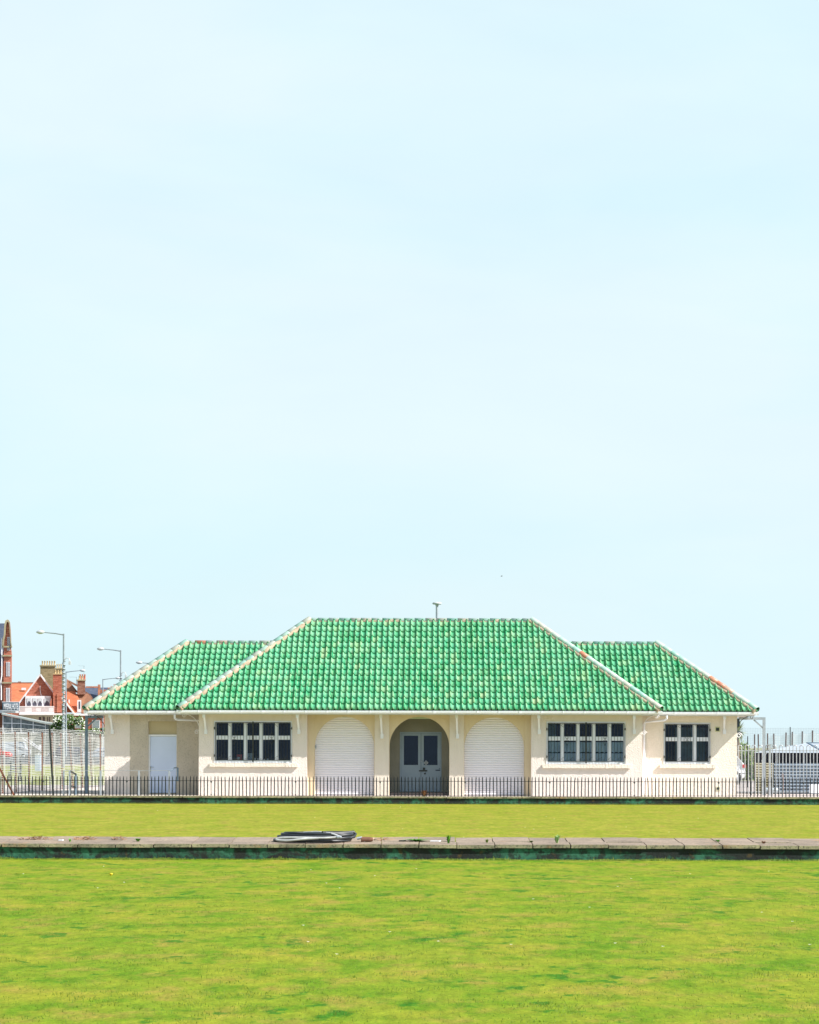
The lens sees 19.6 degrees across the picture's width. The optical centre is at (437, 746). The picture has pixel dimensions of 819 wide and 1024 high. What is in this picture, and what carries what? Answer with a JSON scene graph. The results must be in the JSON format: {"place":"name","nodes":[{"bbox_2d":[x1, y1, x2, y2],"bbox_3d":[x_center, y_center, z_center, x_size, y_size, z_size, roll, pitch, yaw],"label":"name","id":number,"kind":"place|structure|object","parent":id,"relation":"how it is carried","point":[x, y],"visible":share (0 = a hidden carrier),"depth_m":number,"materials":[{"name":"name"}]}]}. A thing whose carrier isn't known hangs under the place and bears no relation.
{"place":"outdoors","nodes":[
{"label":"outdoors","id":0,"kind":"place"},
{"bbox_2d":[0,619,18,732],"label":"hotel building","id":1,"kind":"structure","parent":0,"point":[5,666],"depth_m":310.00,"materials":[{"name":"brown brick"}]},
{"bbox_2d":[2,702,19,710],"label":"hotel sign","id":2,"kind":"object","parent":1,"relation":"attached to","point":[10,706],"visible":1,"depth_m":306.00,"materials":[{"name":"blue stone"}]},
{"bbox_2d":[12,681,32,717],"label":"terrace house","id":3,"kind":"structure","parent":0,"point":[19,689],"depth_m":354.10,"materials":[{"name":"orange tile"}]},
{"bbox_2d":[18,670,61,725],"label":"brick house","id":4,"kind":"structure","parent":0,"point":[41,699],"depth_m":329.47,"materials":[{"name":"red brick"}]},
{"bbox_2d":[25,696,50,705],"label":"window","id":5,"kind":"structure","parent":4,"relation":"in","point":[29,700],"depth_m":329.50,"materials":[{"name":"white paint"}]},
{"bbox_2d":[40,661,55,688],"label":"chimney stack","id":6,"kind":"object","parent":4,"relation":"on","point":[47,671],"visible":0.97,"depth_m":345.00,"materials":[{"name":"yellow brick"}]},
{"bbox_2d":[0,733,104,756],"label":"boundary wall","id":7,"kind":"structure","parent":0,"point":[36,738],"depth_m":298.00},
{"bbox_2d":[55,664,62,690],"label":"chimney stack","id":8,"kind":"object","parent":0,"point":[59,668],"visible":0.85,"depth_m":356.00,"materials":[{"name":"yellow brick"}]},
{"bbox_2d":[70,681,111,713],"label":"terrace house","id":9,"kind":"structure","parent":0,"point":[93,692],"depth_m":386.72,"materials":[{"name":"red brick"}]},
{"bbox_2d":[1,787,255,795],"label":"path","id":10,"kind":"structure","parent":0,"point":[72,792],"depth_m":80.39,"materials":[{"name":"beige concrete"}]},
{"bbox_2d":[0,768,13,794],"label":"steel post","id":11,"kind":"object","parent":10,"relation":"on","point":[3,775],"visible":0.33,"depth_m":77.97,"materials":[{"name":"metal"}]},
{"bbox_2d":[49,726,52,794],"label":"steel post","id":12,"kind":"object","parent":10,"relation":"on","point":[51,757],"visible":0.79,"depth_m":77.97,"materials":[{"name":"black metal"}]},
{"bbox_2d":[69,771,76,795],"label":"hoop barrier","id":13,"kind":"object","parent":10,"relation":"on","point":[72,772],"visible":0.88,"depth_m":78.85,"materials":[{"name":"metal"}]},
{"bbox_2d":[85,715,102,793],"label":"bracket post","id":14,"kind":"object","parent":10,"relation":"on","point":[87,725],"visible":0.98,"depth_m":81.16,"materials":[{"name":"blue metal"}]},
{"bbox_2d":[63,767,178,795],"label":"handrail","id":15,"kind":"object","parent":10,"relation":"on","point":[122,770],"visible":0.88,"depth_m":78.19,"materials":[{"name":"metal"}]},
{"bbox_2d":[0,766,753,784],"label":"grass verge","id":16,"kind":"object","parent":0,"point":[49,767],"depth_m":135.14,"materials":[{"name":"green plant"}]},
{"bbox_2d":[8,761,21,781],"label":"park bench","id":17,"kind":"object","parent":16,"relation":"on","point":[9,775],"visible":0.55,"depth_m":108.55,"materials":[{"name":"metal"}]},
{"bbox_2d":[35,754,40,770],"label":"utility cabinet","id":18,"kind":"object","parent":16,"relation":"on","point":[38,761],"visible":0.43,"depth_m":153.00,"materials":[{"name":"white paint"}]},
{"bbox_2d":[36,629,70,766],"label":"street lamp","id":19,"kind":"object","parent":16,"relation":"on","point":[40,631],"visible":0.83,"depth_m":175.86,"materials":[{"name":"metal"}]},
{"bbox_2d":[740,740,753,779],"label":"bush","id":20,"kind":"object","parent":16,"relation":"on","point":[743,759],"visible":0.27,"depth_m":118.88,"materials":[{"name":"green plant"}]},
{"bbox_2d":[746,749,757,779],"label":"bush","id":21,"kind":"object","parent":16,"relation":"on","point":[752,773],"visible":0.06,"depth_m":120.55,"materials":[{"name":"green plant"}]},
{"bbox_2d":[754,730,818,777],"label":"net fence","id":22,"kind":"object","parent":16,"relation":"on","point":[785,734],"visible":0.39,"depth_m":117.97,"materials":[{"name":"metal"}]},
{"bbox_2d":[0,859,818,1023],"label":"lawn","id":23,"kind":"structure","parent":0,"point":[443,879],"depth_m":22.23,"materials":[{"name":"green plant"}]},
{"bbox_2d":[0,855,818,860],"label":"grass fringe","id":24,"kind":"object","parent":23,"relation":"on","point":[331,858],"depth_m":38.22,"materials":[{"name":"green plant"}]},
{"bbox_2d":[0,803,818,841],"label":"lawn","id":25,"kind":"structure","parent":0,"point":[564,821],"depth_m":59.88,"materials":[{"name":"green plant"}]},
{"bbox_2d":[60,802,617,803],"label":"grass fringe","id":26,"kind":"object","parent":25,"relation":"on","point":[497,803],"depth_m":76.77,"materials":[{"name":"green plant"}]},
{"bbox_2d":[0,836,818,848],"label":"path","id":27,"kind":"structure","parent":0,"point":[522,842],"depth_m":38.61,"materials":[{"name":"grey concrete"}]},
{"bbox_2d":[18,836,51,839],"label":"dry leaves","id":28,"kind":"object","parent":27,"relation":"on","point":[38,838],"visible":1,"depth_m":39.24,"materials":[{"name":"brown plant"}]},
{"bbox_2d":[74,836,96,839],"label":"dry leaves","id":29,"kind":"object","parent":27,"relation":"on","point":[83,838],"visible":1,"depth_m":39.21,"materials":[{"name":"brown plant"}]},
{"bbox_2d":[273,831,364,841],"bbox_3d":[-1.932,1.470,38.911,1.534,0.184,0.992,0,0,0],"label":"coiled hose","id":30,"kind":"object","parent":27,"relation":"on","point":[323,836],"visible":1,"depth_m":38.60,"materials":[{"name":"black rubber"}]},
{"bbox_2d":[361,837,372,841],"bbox_3d":[-1.153,1.520,38.806,0.195,0.089,0.087,0,0,-5],"label":"rusty pipe piece","id":31,"kind":"object","parent":27,"relation":"on","point":[367,839],"visible":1,"depth_m":38.77,"materials":[{"name":"orange metal"}]},
{"bbox_2d":[400,839,426,840],"bbox_3d":[-0.362,1.533,38.946,0.564,0.049,0.358,0,0,0],"label":"weed","id":32,"kind":"object","parent":27,"relation":"on","point":[415,839],"visible":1,"depth_m":38.94,"materials":[{"name":"green plant"}]},
{"bbox_2d":[553,835,559,842],"bbox_3d":[1.960,1.499,38.649,0.196,0.149,0.157,0,0,0],"label":"weed","id":33,"kind":"object","parent":27,"relation":"on","point":[557,838],"visible":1,"depth_m":38.63,"materials":[{"name":"green plant"}]},
{"bbox_2d":[0,0,818,747],"label":"sky","id":34,"kind":"structure","parent":0,"point":[311,308],"materials":[{"name":"blue"}]},
{"bbox_2d":[1,782,818,796],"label":"pavement","id":35,"kind":"structure","parent":0,"point":[752,795],"depth_m":81.16,"materials":[{"name":"concrete"}]},
{"bbox_2d":[0,728,104,792],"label":"wire fence","id":36,"kind":"object","parent":35,"relation":"on","point":[3,762],"visible":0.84,"depth_m":87.80,"materials":[{"name":"metal"}]},
{"bbox_2d":[82,602,759,795],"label":"pavilion","id":37,"kind":"structure","parent":35,"relation":"on","point":[381,699],"depth_m":80.09,"materials":[{"name":"tile"}]},
{"bbox_2d":[150,736,175,792],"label":"door","id":38,"kind":"structure","parent":37,"relation":"in","point":[162,748],"depth_m":80.49,"materials":[{"name":"metal"}]},
{"bbox_2d":[210,721,297,766],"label":"window","id":39,"kind":"structure","parent":37,"relation":"in","point":[248,760],"depth_m":79.20,"materials":[{"name":"white paint"}]},
{"bbox_2d":[401,733,420,791],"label":"door","id":40,"kind":"structure","parent":37,"relation":"in","point":[407,771],"depth_m":80.65,"materials":[{"name":"grey paint"}]},
{"bbox_2d":[419,733,439,791],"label":"door","id":41,"kind":"structure","parent":37,"relation":"in","point":[433,771],"depth_m":80.65,"materials":[{"name":"grey paint"}]},
{"bbox_2d":[542,721,630,767],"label":"window","id":42,"kind":"structure","parent":37,"relation":"in","point":[594,758],"depth_m":79.20,"materials":[{"name":"white paint"}]},
{"bbox_2d":[660,722,715,767],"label":"window","id":43,"kind":"structure","parent":37,"relation":"in","point":[678,764],"depth_m":80.45,"materials":[{"name":"white paint"}]},
{"bbox_2d":[737,720,745,784],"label":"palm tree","id":44,"kind":"object","parent":35,"relation":"on","point":[739,729],"visible":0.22,"depth_m":104.90,"materials":[{"name":"green plant"}]},
{"bbox_2d":[737,758,745,783],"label":"parked car","id":45,"kind":"object","parent":35,"relation":"on","point":[743,771],"visible":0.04,"depth_m":103.00,"materials":[{"name":"white paint"}]},
{"bbox_2d":[739,717,765,794],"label":"bracket post","id":46,"kind":"object","parent":35,"relation":"on","point":[754,719],"visible":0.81,"depth_m":81.56,"materials":[{"name":"metal"}]},
{"bbox_2d":[737,727,808,786],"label":"wire fence","id":47,"kind":"object","parent":35,"relation":"on","point":[790,740],"visible":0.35,"depth_m":97.00,"materials":[{"name":"black metal"}]},
{"bbox_2d":[737,744,818,795],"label":"bow top fence","id":48,"kind":"object","parent":35,"relation":"on","point":[770,750],"visible":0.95,"depth_m":80.74,"materials":[{"name":"silver metal"}]},
{"bbox_2d":[809,784,818,792],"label":"notice board","id":49,"kind":"object","parent":48,"relation":"attached to","point":[812,788],"visible":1,"depth_m":80.66,"materials":[{"name":"white paint"}]},
{"bbox_2d":[766,787,777,793],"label":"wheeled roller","id":50,"kind":"object","parent":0,"point":[773,790],"visible":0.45,"depth_m":83.34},
{"bbox_2d":[754,742,818,793],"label":"corrugated shed","id":51,"kind":"structure","parent":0,"point":[792,762],"depth_m":84.02,"materials":[{"name":"metal"}]},
{"bbox_3d":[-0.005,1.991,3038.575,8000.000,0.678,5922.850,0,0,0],"label":"ground","id":52,"kind":"structure","parent":0,"visible":0},
{"bbox_2d":[1,713,61,732],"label":"conservatory","id":53,"kind":"object","parent":52,"relation":"on","point":[11,722],"visible":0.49,"depth_m":300.10,"materials":[{"name":"grey glass"}]},
{"bbox_2d":[0,764,101,765],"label":"kerb","id":54,"kind":"structure","parent":52,"relation":"on","point":[53,764],"depth_m":192.00,"materials":[{"name":"beige concrete"}]},
{"bbox_2d":[49,714,84,742],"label":"flowering shrub","id":55,"kind":"object","parent":52,"relation":"on","point":[72,721],"visible":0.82,"depth_m":296.73,"materials":[{"name":"green plant"}]},
{"bbox_2d":[62,674,104,730],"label":"brick house","id":56,"kind":"structure","parent":52,"relation":"on","point":[77,701],"depth_m":349.12,"materials":[{"name":"orange brick"}]},
{"bbox_2d":[92,720,99,730],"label":"window","id":57,"kind":"structure","parent":56,"relation":"in","point":[96,724],"depth_m":347.85,"materials":[{"name":"white paint"}]},
{"bbox_2d":[70,728,104,751],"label":"flowering shrub","id":58,"kind":"object","parent":52,"relation":"on","point":[92,730],"visible":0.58,"depth_m":296.79,"materials":[{"name":"green plant"}]},
{"bbox_2d":[102,677,119,732],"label":"street lamp","id":59,"kind":"object","parent":52,"relation":"on","point":[102,692],"visible":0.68,"depth_m":296.82,"materials":[{"name":"grey metal"}]},
{"bbox_2d":[0,797,818,804],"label":"wall","id":60,"kind":"structure","parent":52,"relation":"on","point":[417,801],"depth_m":76.85,"materials":[{"name":"concrete"}]},
{"bbox_2d":[0,795,818,798],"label":"kerb coping","id":61,"kind":"object","parent":60,"relation":"on","point":[129,796],"visible":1,"depth_m":76.82,"materials":[{"name":"grey concrete"}]},
{"bbox_2d":[0,775,817,796],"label":"iron railing","id":62,"kind":"object","parent":61,"relation":"on","point":[218,780],"visible":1,"depth_m":77.07,"materials":[{"name":"black metal"}]},
{"label":"pavement","id":63,"kind":"structure","parent":0,"visible":0},
{"bbox_2d":[0,756,101,763],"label":"garden wall","id":64,"kind":"structure","parent":63,"relation":"on","point":[8,759],"depth_m":193.50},
{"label":"path base","id":65,"kind":"structure","parent":0,"visible":0},
{"bbox_2d":[0,845,818,859],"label":"wall","id":66,"kind":"structure","parent":65,"relation":"attached to","point":[532,853],"depth_m":38.35,"materials":[{"name":"grey concrete"}]},
{"label":"road","id":67,"kind":"structure","parent":0,"visible":0},
{"bbox_2d":[0,742,30,755],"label":"van","id":68,"kind":"object","parent":67,"relation":"on","point":[8,747],"visible":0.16,"depth_m":290.05,"materials":[{"name":"grey paint"}]},
{"bbox_2d":[48,747,82,756],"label":"parked car","id":69,"kind":"object","parent":67,"relation":"on","point":[72,752],"visible":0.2,"depth_m":272.05,"materials":[{"name":"paint"}]},
{"bbox_2d":[65,669,84,756],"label":"street lamp","id":70,"kind":"object","parent":67,"relation":"on","point":[82,670],"visible":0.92,"depth_m":263.84,"materials":[{"name":"grey metal"}]},
{"bbox_2d":[82,747,101,756],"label":"parked car","id":71,"kind":"object","parent":67,"relation":"on","point":[97,753],"visible":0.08,"depth_m":262.03,"materials":[{"name":"silver metal"}]},
{"bbox_2d":[97,647,126,680],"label":"street lamp","id":72,"kind":"object","parent":67,"relation":"on","point":[100,648],"visible":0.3,"depth_m":206.46,"materials":[{"name":"metal"}]}
]}

